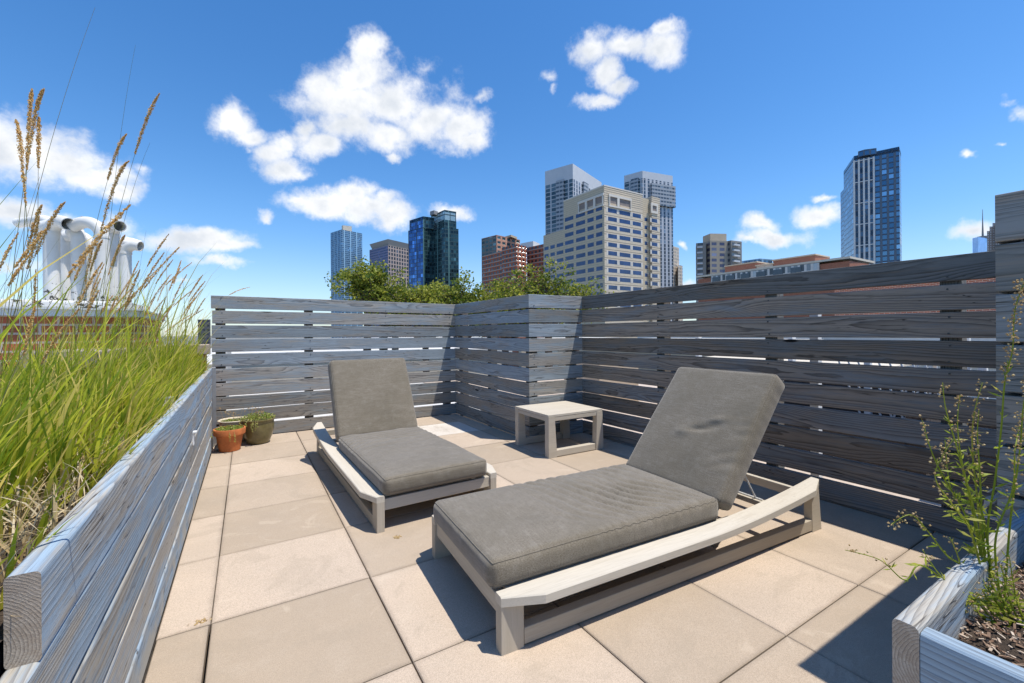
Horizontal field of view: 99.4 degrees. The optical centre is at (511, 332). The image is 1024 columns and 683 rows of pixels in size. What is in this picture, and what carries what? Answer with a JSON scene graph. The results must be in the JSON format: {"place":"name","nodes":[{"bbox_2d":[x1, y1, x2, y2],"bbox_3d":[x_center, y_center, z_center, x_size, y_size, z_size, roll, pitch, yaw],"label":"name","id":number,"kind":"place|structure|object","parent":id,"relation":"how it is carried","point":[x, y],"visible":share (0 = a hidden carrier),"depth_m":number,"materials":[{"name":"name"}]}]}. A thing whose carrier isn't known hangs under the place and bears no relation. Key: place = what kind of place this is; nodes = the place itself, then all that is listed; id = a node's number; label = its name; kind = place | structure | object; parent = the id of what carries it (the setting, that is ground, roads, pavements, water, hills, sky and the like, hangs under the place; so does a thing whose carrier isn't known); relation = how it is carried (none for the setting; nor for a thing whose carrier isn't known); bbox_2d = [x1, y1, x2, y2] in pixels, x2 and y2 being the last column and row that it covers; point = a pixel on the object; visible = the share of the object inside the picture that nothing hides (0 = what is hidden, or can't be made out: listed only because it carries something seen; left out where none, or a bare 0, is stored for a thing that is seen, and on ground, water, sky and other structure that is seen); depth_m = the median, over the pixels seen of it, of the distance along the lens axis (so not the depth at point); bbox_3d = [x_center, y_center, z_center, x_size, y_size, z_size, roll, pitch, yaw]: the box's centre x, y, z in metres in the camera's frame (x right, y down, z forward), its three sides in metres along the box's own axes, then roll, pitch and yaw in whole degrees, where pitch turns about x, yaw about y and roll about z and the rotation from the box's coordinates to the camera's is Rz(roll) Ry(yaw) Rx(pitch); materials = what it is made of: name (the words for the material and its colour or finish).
{"place":"outdoors","nodes":[
{"label":"outdoors","id":0,"kind":"place"},
{"bbox_2d":[198,319,210,343],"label":"office block","id":1,"kind":"structure","parent":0,"point":[204,335],"depth_m":320.00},
{"bbox_2d":[207,348,231,417],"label":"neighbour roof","id":2,"kind":"structure","parent":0,"point":[209,359],"depth_m":7.81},
{"bbox_2d":[161,336,525,367],"bbox_3d":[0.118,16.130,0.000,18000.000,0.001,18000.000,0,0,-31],"label":"ground","id":3,"kind":"structure","parent":0,"point":[196,339],"depth_m":1897.35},
{"bbox_2d":[324,255,408,350],"bbox_3d":[-4.106,6.975,12.517,2.079,18.382,2.319,0,0,23],"label":"broadleaf tree","id":4,"kind":"object","parent":3,"relation":"on","point":[365,280],"visible":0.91,"depth_m":12.28,"materials":[{"name":"green plant"}]},
{"bbox_2d":[327,280,446,349],"bbox_3d":[-3.332,7.250,12.813,2.730,17.815,2.883,0,0,33],"label":"broadleaf tree","id":5,"kind":"object","parent":3,"relation":"on","point":[397,298],"visible":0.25,"depth_m":12.27,"materials":[{"name":"green plant"}]},
{"bbox_2d":[388,282,459,371],"bbox_3d":[-2.567,7.287,13.484,2.469,17.738,2.910,0,0,-31],"label":"broadleaf tree","id":6,"kind":"object","parent":3,"relation":"on","point":[422,291],"visible":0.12,"depth_m":12.78,"materials":[{"name":"green plant"}]},
{"bbox_2d":[420,266,508,370],"bbox_3d":[-1.250,7.183,12.384,2.841,17.922,2.582,0,0,-12],"label":"broadleaf tree","id":7,"kind":"object","parent":3,"relation":"on","point":[457,296],"visible":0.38,"depth_m":12.04,"materials":[{"name":"green plant"}]},
{"bbox_2d":[474,276,547,365],"bbox_3d":[0.014,7.224,12.670,2.671,17.822,3.321,0,0,-31],"label":"broadleaf tree","id":8,"kind":"object","parent":3,"relation":"on","point":[499,291],"visible":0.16,"depth_m":11.99,"materials":[{"name":"green plant"}]},
{"bbox_2d":[507,256,585,366],"bbox_3d":[0.932,7.037,11.951,2.152,18.177,2.187,0,0,-31],"label":"broadleaf tree","id":9,"kind":"object","parent":3,"relation":"on","point":[546,277],"visible":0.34,"depth_m":11.80,"materials":[{"name":"green plant"}]},
{"bbox_2d":[547,276,613,350],"bbox_3d":[1.953,7.230,12.602,2.220,17.782,2.678,0,0,0],"label":"broadleaf tree","id":10,"kind":"object","parent":3,"relation":"on","point":[588,292],"visible":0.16,"depth_m":12.19,"materials":[{"name":"green plant"}]},
{"bbox_2d":[637,337,995,340],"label":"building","id":11,"kind":"structure","parent":3,"relation":"on","point":[929,339],"depth_m":20.04,"materials":[{"name":"grey glass"}]},
{"bbox_2d":[834,278,995,315],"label":"brick house","id":12,"kind":"structure","parent":3,"relation":"on","point":[919,285],"depth_m":20.08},
{"bbox_2d":[972,209,986,252],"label":"mirrored tower","id":13,"kind":"structure","parent":3,"relation":"on","point":[979,243],"depth_m":1492.03,"materials":[{"name":"blue glass"}]},
{"bbox_2d":[331,225,362,337],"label":"glass tower","id":14,"kind":"structure","parent":0,"point":[346,246],"depth_m":712.17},
{"bbox_2d":[229,383,478,420],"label":"adjoining roof","id":15,"kind":"structure","parent":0,"point":[329,401],"depth_m":7.13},
{"bbox_2d":[231,347,511,381],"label":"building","id":16,"kind":"structure","parent":0,"point":[328,363],"depth_m":15.45,"materials":[{"name":"grey glass"}]},
{"bbox_2d":[290,337,486,338],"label":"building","id":17,"kind":"structure","parent":0,"point":[413,337],"depth_m":40.52,"materials":[{"name":"grey glass"}]},
{"bbox_2d":[370,239,408,337],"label":"office tower","id":18,"kind":"structure","parent":0,"point":[393,254],"depth_m":667.04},
{"bbox_2d":[408,210,458,326],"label":"glass tower","id":19,"kind":"structure","parent":0,"point":[433,246],"depth_m":351.73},
{"bbox_2d":[0,0,1023,335],"label":"sky","id":20,"kind":"structure","parent":0,"point":[273,127],"materials":[{"name":"blue"}]},
{"bbox_2d":[482,235,543,337],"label":"apartment block","id":21,"kind":"structure","parent":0,"point":[502,257],"depth_m":298.70,"materials":[{"name":"brick"}]},
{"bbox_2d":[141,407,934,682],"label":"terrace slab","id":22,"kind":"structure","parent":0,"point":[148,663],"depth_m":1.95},
{"bbox_2d":[0,299,164,372],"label":"brick bulkhead","id":23,"kind":"object","parent":22,"relation":"on","point":[43,303],"visible":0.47,"depth_m":3.40,"materials":[{"name":"brick"}]},
{"bbox_2d":[12,215,49,227],"bbox_3d":[-4.633,-0.704,4.254,0.438,0.897,0.100,0,0,1],"label":"vent pipe","id":24,"kind":"object","parent":23,"relation":"on","point":[21,223],"visible":0.2,"depth_m":4.22,"materials":[{"name":"metal"}]},
{"bbox_2d":[35,219,70,300],"bbox_3d":[-4.192,-0.650,3.985,0.265,0.783,0.106,0,0,-11],"label":"vent pipe","id":25,"kind":"object","parent":23,"relation":"on","point":[65,259],"visible":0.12,"depth_m":3.97,"materials":[{"name":"metal"}]},
{"bbox_2d":[42,215,72,299],"bbox_3d":[-3.849,-0.629,3.683,0.261,0.736,0.113,0,0,13],"label":"vent pipe","id":26,"kind":"object","parent":23,"relation":"on","point":[51,247],"visible":0.81,"depth_m":3.66,"materials":[{"name":"metal"}]},
{"bbox_2d":[65,229,86,300],"bbox_3d":[-3.812,-0.602,3.803,0.202,0.682,0.106,0,0,28],"label":"vent pipe","id":27,"kind":"object","parent":23,"relation":"on","point":[78,238],"visible":0.67,"depth_m":3.74,"materials":[{"name":"metal"}]},
{"bbox_2d":[61,231,94,300],"bbox_3d":[-3.968,-0.604,3.994,0.241,0.687,0.100,0,0,-21],"label":"vent pipe","id":28,"kind":"object","parent":23,"relation":"on","point":[67,238],"visible":0.21,"depth_m":3.98,"materials":[{"name":"metal"}]},
{"bbox_2d":[66,216,109,300],"bbox_3d":[-3.632,-0.632,3.734,0.314,0.738,0.106,0,0,-3],"label":"vent pipe","id":29,"kind":"object","parent":23,"relation":"on","point":[77,224],"visible":0.84,"depth_m":3.70,"materials":[{"name":"metal"}]},
{"bbox_2d":[107,221,126,301],"bbox_3d":[-3.623,-0.644,3.971,0.226,0.762,0.106,0,0,29],"label":"vent pipe","id":30,"kind":"object","parent":23,"relation":"on","point":[116,235],"visible":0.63,"depth_m":3.97,"materials":[{"name":"metal"}]},
{"bbox_2d":[118,239,143,302],"bbox_3d":[-3.413,-0.551,3.887,0.182,0.572,0.098,0,0,-10],"label":"vent pipe","id":31,"kind":"object","parent":23,"relation":"on","point":[129,247],"visible":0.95,"depth_m":3.85,"materials":[{"name":"metal"}]},
{"bbox_2d":[20,344,210,376],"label":"parapet","id":32,"kind":"structure","parent":22,"relation":"on","point":[208,346],"depth_m":3.02,"materials":[{"name":"red brick"}]},
{"bbox_2d":[211,295,457,440],"bbox_3d":[-2.018,0.418,5.431,2.862,1.654,0.131,0,0,-31],"label":"fence","id":33,"kind":"object","parent":22,"relation":"on","point":[308,406],"visible":0.83,"depth_m":5.15,"materials":[{"name":"wood"}]},
{"bbox_2d":[454,294,582,436],"bbox_3d":[-0.005,0.413,5.506,0.726,1.634,1.902,0,0,-31],"label":"fence","id":34,"kind":"object","parent":22,"relation":"on","point":[531,359],"visible":0.94,"depth_m":4.84,"materials":[{"name":"wood"}]},
{"bbox_2d":[144,414,976,682],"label":"terrace floor","id":35,"kind":"structure","parent":22,"relation":"on","point":[294,566],"depth_m":1.84,"materials":[{"name":"tile"}]},
{"bbox_2d":[0,368,211,682],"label":"wooden planter","id":36,"kind":"object","parent":35,"relation":"on","point":[86,589],"visible":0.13,"depth_m":1.11,"materials":[{"name":"wood"}]},
{"bbox_2d":[0,8,167,616],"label":"grass clump","id":37,"kind":"object","parent":36,"relation":"on","point":[21,496],"visible":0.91,"depth_m":1.17,"materials":[{"name":"plant"}]},
{"bbox_2d":[0,212,201,425],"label":"grass clump","id":38,"kind":"object","parent":36,"relation":"in","point":[76,374],"visible":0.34,"depth_m":2.06,"materials":[{"name":"plant"}]},
{"bbox_2d":[0,50,202,495],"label":"grass clump","id":39,"kind":"object","parent":36,"relation":"on","point":[135,412],"visible":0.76,"depth_m":1.64,"materials":[{"name":"plant"}]},
{"bbox_2d":[0,234,218,400],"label":"grass clump","id":40,"kind":"object","parent":36,"relation":"in","point":[170,366],"visible":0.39,"depth_m":2.66,"materials":[{"name":"plant"}]},
{"bbox_2d":[5,250,221,384],"bbox_3d":[-2.776,-0.090,3.138,1.188,1.162,1.316,0,0,-31],"label":"grass clump","id":41,"kind":"object","parent":36,"relation":"in","point":[143,321],"visible":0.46,"depth_m":3.12,"materials":[{"name":"plant"}]},
{"bbox_2d":[1,258,248,379],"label":"grass clump","id":42,"kind":"object","parent":36,"relation":"on","point":[195,352],"visible":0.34,"depth_m":3.81,"materials":[{"name":"plant"}]},
{"bbox_2d":[191,430,196,444],"bbox_3d":[-2.009,0.664,2.743,0.032,0.083,0.056,0,0,-31],"label":"deck light","id":43,"kind":"object","parent":36,"relation":"attached to","point":[193,438],"visible":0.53,"depth_m":2.72,"materials":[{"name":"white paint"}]},
{"bbox_2d":[212,368,215,447],"bbox_3d":[-3.005,0.753,4.381,0.034,0.800,0.046,0,0,-31],"label":"metal angle post","id":44,"kind":"object","parent":35,"relation":"on","point":[213,403],"visible":0.88,"depth_m":4.39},
{"bbox_2d":[211,424,245,452],"bbox_3d":[-2.765,1.031,4.253,0.273,0.240,0.274,0,0,2],"label":"flower pot","id":45,"kind":"object","parent":35,"relation":"on","point":[228,438],"visible":0.98,"depth_m":4.17,"materials":[{"name":"ceramic"}]},
{"bbox_2d":[217,407,247,441],"bbox_3d":[-2.925,0.966,4.583,0.304,0.371,0.304,0,0,-31],"label":"flower pot","id":46,"kind":"object","parent":35,"relation":"on","point":[229,421],"visible":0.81,"depth_m":4.55,"materials":[{"name":"beige ceramic"}]},
{"bbox_2d":[239,406,275,444],"bbox_3d":[-2.651,0.958,4.531,0.333,0.385,0.346,0,0,-31],"label":"flower pot","id":47,"kind":"object","parent":35,"relation":"on","point":[259,429],"visible":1,"depth_m":4.45,"materials":[{"name":"green ceramic"}]},
{"bbox_2d":[313,358,496,533],"bbox_3d":[-0.986,0.688,3.518,0.900,0.901,2.062,0,0,-33],"label":"sun lounger","id":48,"kind":"object","parent":35,"relation":"on","point":[383,451],"visible":1,"depth_m":3.18,"materials":[{"name":"fabric"}]},
{"bbox_2d":[515,401,603,458],"bbox_3d":[0.460,0.933,4.303,0.651,0.389,0.585,0,0,-30],"label":"side table","id":49,"kind":"object","parent":35,"relation":"on","point":[551,413],"visible":1,"depth_m":4.18,"materials":[{"name":"beige paint"}]},
{"bbox_2d":[432,367,820,655],"bbox_3d":[0.667,0.679,2.341,2.062,0.893,0.900,0,0,-28],"label":"sun lounger","id":50,"kind":"object","parent":35,"relation":"on","point":[669,489],"visible":1,"depth_m":2.06,"materials":[{"name":"fabric"}]},
{"bbox_2d":[892,509,1023,682],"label":"wooden planter","id":51,"kind":"object","parent":35,"relation":"on","point":[929,645],"visible":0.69,"depth_m":0.82,"materials":[{"name":"wood"}]},
{"bbox_2d":[846,441,1009,604],"bbox_3d":[0.918,0.436,0.944,0.407,0.373,0.099,0,0,-17],"label":"flowering weed","id":52,"kind":"object","parent":51,"relation":"in","point":[922,556],"visible":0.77,"depth_m":0.97,"materials":[{"name":"green plant"}]},
{"bbox_2d":[918,379,1000,589],"bbox_3d":[1.023,0.358,0.990,0.246,0.502,0.104,0,0,-31],"label":"flowering weed","id":53,"kind":"object","parent":51,"relation":"in","point":[980,537],"visible":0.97,"depth_m":1.01,"materials":[{"name":"green plant"}]},
{"bbox_2d":[958,562,1023,666],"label":"mulch","id":54,"kind":"object","parent":51,"relation":"in","point":[991,646],"visible":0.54,"depth_m":0.89,"materials":[{"name":"brown plant"}]},
{"bbox_2d":[965,555,1023,627],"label":"flowering weed","id":55,"kind":"object","parent":51,"relation":"in","point":[973,600],"visible":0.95,"depth_m":0.91,"materials":[{"name":"green plant"}]},
{"bbox_2d":[978,278,1023,605],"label":"flowering weed","id":56,"kind":"object","parent":51,"relation":"in","point":[1014,482],"visible":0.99,"depth_m":0.97,"materials":[{"name":"green plant"}]},
{"bbox_2d":[980,480,1023,513],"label":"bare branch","id":57,"kind":"object","parent":51,"relation":"on","point":[998,495],"visible":0.69,"depth_m":1.22,"materials":[{"name":"grey wood"}]},
{"bbox_2d":[995,190,1023,524],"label":"fence","id":58,"kind":"object","parent":35,"relation":"on","point":[1009,237],"visible":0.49,"depth_m":1.31,"materials":[{"name":"wood"}]},
{"bbox_2d":[582,251,1006,541],"bbox_3d":[1.771,0.400,3.459,0.134,1.635,3.461,0,0,-33],"label":"fence","id":59,"kind":"object","parent":22,"relation":"on","point":[953,325],"visible":0.78,"depth_m":2.78,"materials":[{"name":"wood"}]},
{"bbox_2d":[545,164,601,234],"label":"residential tower","id":60,"kind":"structure","parent":0,"point":[562,183],"depth_m":339.21,"materials":[{"name":"grey glass"}]},
{"bbox_2d":[537,337,610,366],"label":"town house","id":61,"kind":"structure","parent":0,"point":[564,337],"depth_m":143.63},
{"bbox_2d":[543,185,659,337],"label":"office building","id":62,"kind":"structure","parent":0,"point":[610,235],"depth_m":210.46,"materials":[{"name":"beige concrete"}]},
{"bbox_2d":[576,220,584,225],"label":"window","id":63,"kind":"structure","parent":62,"relation":"in","point":[580,222],"depth_m":213.16,"materials":[{"name":"blue glass"}]},
{"bbox_2d":[576,228,584,233],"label":"window","id":64,"kind":"structure","parent":62,"relation":"in","point":[581,230],"depth_m":213.16,"materials":[{"name":"blue glass"}]},
{"bbox_2d":[576,236,584,241],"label":"window","id":65,"kind":"structure","parent":62,"relation":"in","point":[581,238],"depth_m":213.21,"materials":[{"name":"blue glass"}]},
{"bbox_2d":[576,253,584,257],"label":"window","id":66,"kind":"structure","parent":62,"relation":"in","point":[582,254],"depth_m":213.26,"materials":[{"name":"blue glass"}]},
{"bbox_2d":[576,277,585,282],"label":"window","id":67,"kind":"structure","parent":62,"relation":"in","point":[579,279],"depth_m":212.79,"materials":[{"name":"blue glass"}]},
{"bbox_2d":[608,208,616,213],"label":"window","id":68,"kind":"structure","parent":62,"relation":"in","point":[610,210],"depth_m":202.80,"materials":[{"name":"blue glass"}]},
{"bbox_2d":[608,217,616,221],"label":"window","id":69,"kind":"structure","parent":62,"relation":"in","point":[609,218],"depth_m":202.80,"materials":[{"name":"blue glass"}]},
{"bbox_2d":[608,225,616,230],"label":"window","id":70,"kind":"structure","parent":62,"relation":"in","point":[610,227],"depth_m":202.75,"materials":[{"name":"blue glass"}]},
{"bbox_2d":[608,234,616,238],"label":"window","id":71,"kind":"structure","parent":62,"relation":"in","point":[609,235],"depth_m":202.75,"materials":[{"name":"blue glass"}]},
{"bbox_2d":[608,242,616,247],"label":"window","id":72,"kind":"structure","parent":62,"relation":"in","point":[609,244],"depth_m":202.75,"materials":[{"name":"blue glass"}]},
{"bbox_2d":[608,251,616,255],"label":"window","id":73,"kind":"structure","parent":62,"relation":"in","point":[609,252],"depth_m":202.70,"materials":[{"name":"blue glass"}]},
{"bbox_2d":[608,259,616,263],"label":"window","id":74,"kind":"structure","parent":62,"relation":"in","point":[609,261],"depth_m":202.70,"materials":[{"name":"blue glass"}]},
{"bbox_2d":[608,268,616,272],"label":"window","id":75,"kind":"structure","parent":62,"relation":"in","point":[612,270],"depth_m":202.65,"materials":[{"name":"blue glass"}]},
{"bbox_2d":[608,277,616,280],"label":"window","id":76,"kind":"structure","parent":62,"relation":"in","point":[609,278],"depth_m":202.65,"materials":[{"name":"blue glass"}]},
{"bbox_2d":[608,285,616,289],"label":"window","id":77,"kind":"structure","parent":62,"relation":"in","point":[611,287],"depth_m":202.60,"materials":[{"name":"blue glass"}]},
{"bbox_2d":[619,210,629,215],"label":"window","id":78,"kind":"structure","parent":62,"relation":"in","point":[620,212],"depth_m":207.10,"materials":[{"name":"blue glass"}]},
{"bbox_2d":[619,219,629,224],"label":"window","id":79,"kind":"structure","parent":62,"relation":"in","point":[620,220],"depth_m":207.05,"materials":[{"name":"blue glass"}]},
{"bbox_2d":[619,227,629,232],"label":"window","id":80,"kind":"structure","parent":62,"relation":"in","point":[620,228],"depth_m":207.05,"materials":[{"name":"blue glass"}]},
{"bbox_2d":[619,235,629,240],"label":"window","id":81,"kind":"structure","parent":62,"relation":"in","point":[621,237],"depth_m":207.00,"materials":[{"name":"blue glass"}]},
{"bbox_2d":[620,244,629,248],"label":"window","id":82,"kind":"structure","parent":62,"relation":"in","point":[621,245],"depth_m":207.18,"materials":[{"name":"blue glass"}]},
{"bbox_2d":[620,252,630,257],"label":"window","id":83,"kind":"structure","parent":62,"relation":"in","point":[621,254],"depth_m":207.35,"materials":[{"name":"blue glass"}]},
{"bbox_2d":[620,261,630,265],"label":"window","id":84,"kind":"structure","parent":62,"relation":"in","point":[621,262],"depth_m":207.30,"materials":[{"name":"blue glass"}]},
{"bbox_2d":[620,269,630,273],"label":"window","id":85,"kind":"structure","parent":62,"relation":"in","point":[621,270],"depth_m":207.30,"materials":[{"name":"blue glass"}]},
{"bbox_2d":[620,278,630,281],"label":"window","id":86,"kind":"structure","parent":62,"relation":"in","point":[621,279],"depth_m":207.25,"materials":[{"name":"blue glass"}]},
{"bbox_2d":[620,286,630,290],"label":"window","id":87,"kind":"structure","parent":62,"relation":"in","point":[621,287],"depth_m":207.25,"materials":[{"name":"blue glass"}]},
{"bbox_2d":[564,363,638,400],"bbox_3d":[1.527,0.765,7.489,0.900,0.810,0.900,0,0,-31],"label":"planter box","id":88,"kind":"object","parent":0,"point":[607,380],"depth_m":7.10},
{"bbox_2d":[624,171,675,320],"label":"residential tower","id":89,"kind":"structure","parent":0,"point":[646,184],"depth_m":388.52,"materials":[{"name":"grey glass"}]},
{"bbox_2d":[673,246,682,320],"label":"residential tower","id":90,"kind":"structure","parent":0,"point":[677,274],"depth_m":423.73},
{"bbox_2d":[558,338,823,371],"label":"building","id":91,"kind":"structure","parent":0,"point":[656,353],"depth_m":17.43,"materials":[{"name":"grey glass"}]},
{"bbox_2d":[425,376,996,519],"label":"adjoining deck","id":92,"kind":"structure","parent":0,"point":[920,500],"depth_m":3.67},
{"bbox_2d":[761,380,940,475],"bbox_3d":[2.933,0.772,4.364,0.795,0.675,2.040,0,0,-31],"label":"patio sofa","id":93,"kind":"object","parent":92,"relation":"on","point":[882,414],"visible":0.01,"depth_m":3.81,"materials":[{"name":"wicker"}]},
{"bbox_2d":[838,361,987,417],"bbox_3d":[3.559,0.680,3.774,0.050,0.950,1.251,0,0,-31],"label":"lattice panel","id":94,"kind":"object","parent":92,"relation":"on","point":[969,368],"depth_m":3.89,"materials":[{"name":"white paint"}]},
{"bbox_2d":[696,234,741,319],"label":"residential block","id":95,"kind":"structure","parent":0,"point":[716,253],"depth_m":249.07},
{"bbox_2d":[742,259,772,262],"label":"glass building","id":96,"kind":"structure","parent":0,"point":[764,260],"depth_m":333.41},
{"bbox_2d":[696,254,874,319],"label":"brick block","id":97,"kind":"structure","parent":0,"point":[805,263],"depth_m":115.33,"materials":[{"name":"brown brick"}]},
{"bbox_2d":[712,277,719,281],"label":"window","id":98,"kind":"structure","parent":97,"relation":"in","point":[714,279],"depth_m":129.44,"materials":[{"name":"blue glass"}]},
{"bbox_2d":[726,275,733,279],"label":"window","id":99,"kind":"structure","parent":97,"relation":"in","point":[731,277],"depth_m":125.43,"materials":[{"name":"blue glass"}]},
{"bbox_2d":[741,273,749,278],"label":"window","id":100,"kind":"structure","parent":97,"relation":"in","point":[747,275],"depth_m":121.66,"materials":[{"name":"blue glass"}]},
{"bbox_2d":[756,271,765,276],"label":"window","id":101,"kind":"structure","parent":97,"relation":"in","point":[758,274],"depth_m":118.12,"materials":[{"name":"blue glass"}]},
{"bbox_2d":[773,269,782,274],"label":"window","id":102,"kind":"structure","parent":97,"relation":"in","point":[780,271],"depth_m":114.12,"materials":[{"name":"blue glass"}]},
{"bbox_2d":[790,267,800,272],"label":"window","id":103,"kind":"structure","parent":97,"relation":"in","point":[797,269],"depth_m":110.58,"materials":[{"name":"blue glass"}]},
{"bbox_2d":[809,315,822,477],"bbox_3d":[2.329,0.439,3.329,0.060,1.450,0.060,0,0,-31],"label":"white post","id":104,"kind":"object","parent":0,"point":[819,338],"depth_m":3.31,"materials":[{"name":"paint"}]},
{"bbox_2d":[707,356,937,367],"bbox_3d":[4.721,0.757,6.862,2.200,0.779,2.600,0,0,-31],"label":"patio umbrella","id":105,"kind":"object","parent":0,"point":[883,364],"depth_m":6.11,"materials":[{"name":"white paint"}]},
{"bbox_2d":[841,147,901,263],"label":"glass tower","id":106,"kind":"structure","parent":0,"point":[871,226],"depth_m":267.24,"materials":[{"name":"blue glass"}]},
{"bbox_2d":[905,365,995,398],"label":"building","id":107,"kind":"structure","parent":0,"point":[972,368],"depth_m":9.81,"materials":[{"name":"grey glass"}]},
{"bbox_2d":[968,424,996,487],"bbox_3d":[3.286,0.842,2.880,0.400,0.630,0.400,0,0,-31],"label":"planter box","id":108,"kind":"object","parent":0,"point":[989,427],"depth_m":2.83,"materials":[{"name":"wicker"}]},
{"bbox_2d":[987,223,999,250],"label":"stepped tower","id":109,"kind":"structure","parent":0,"point":[991,243],"depth_m":900.00,"materials":[{"name":"stone"}]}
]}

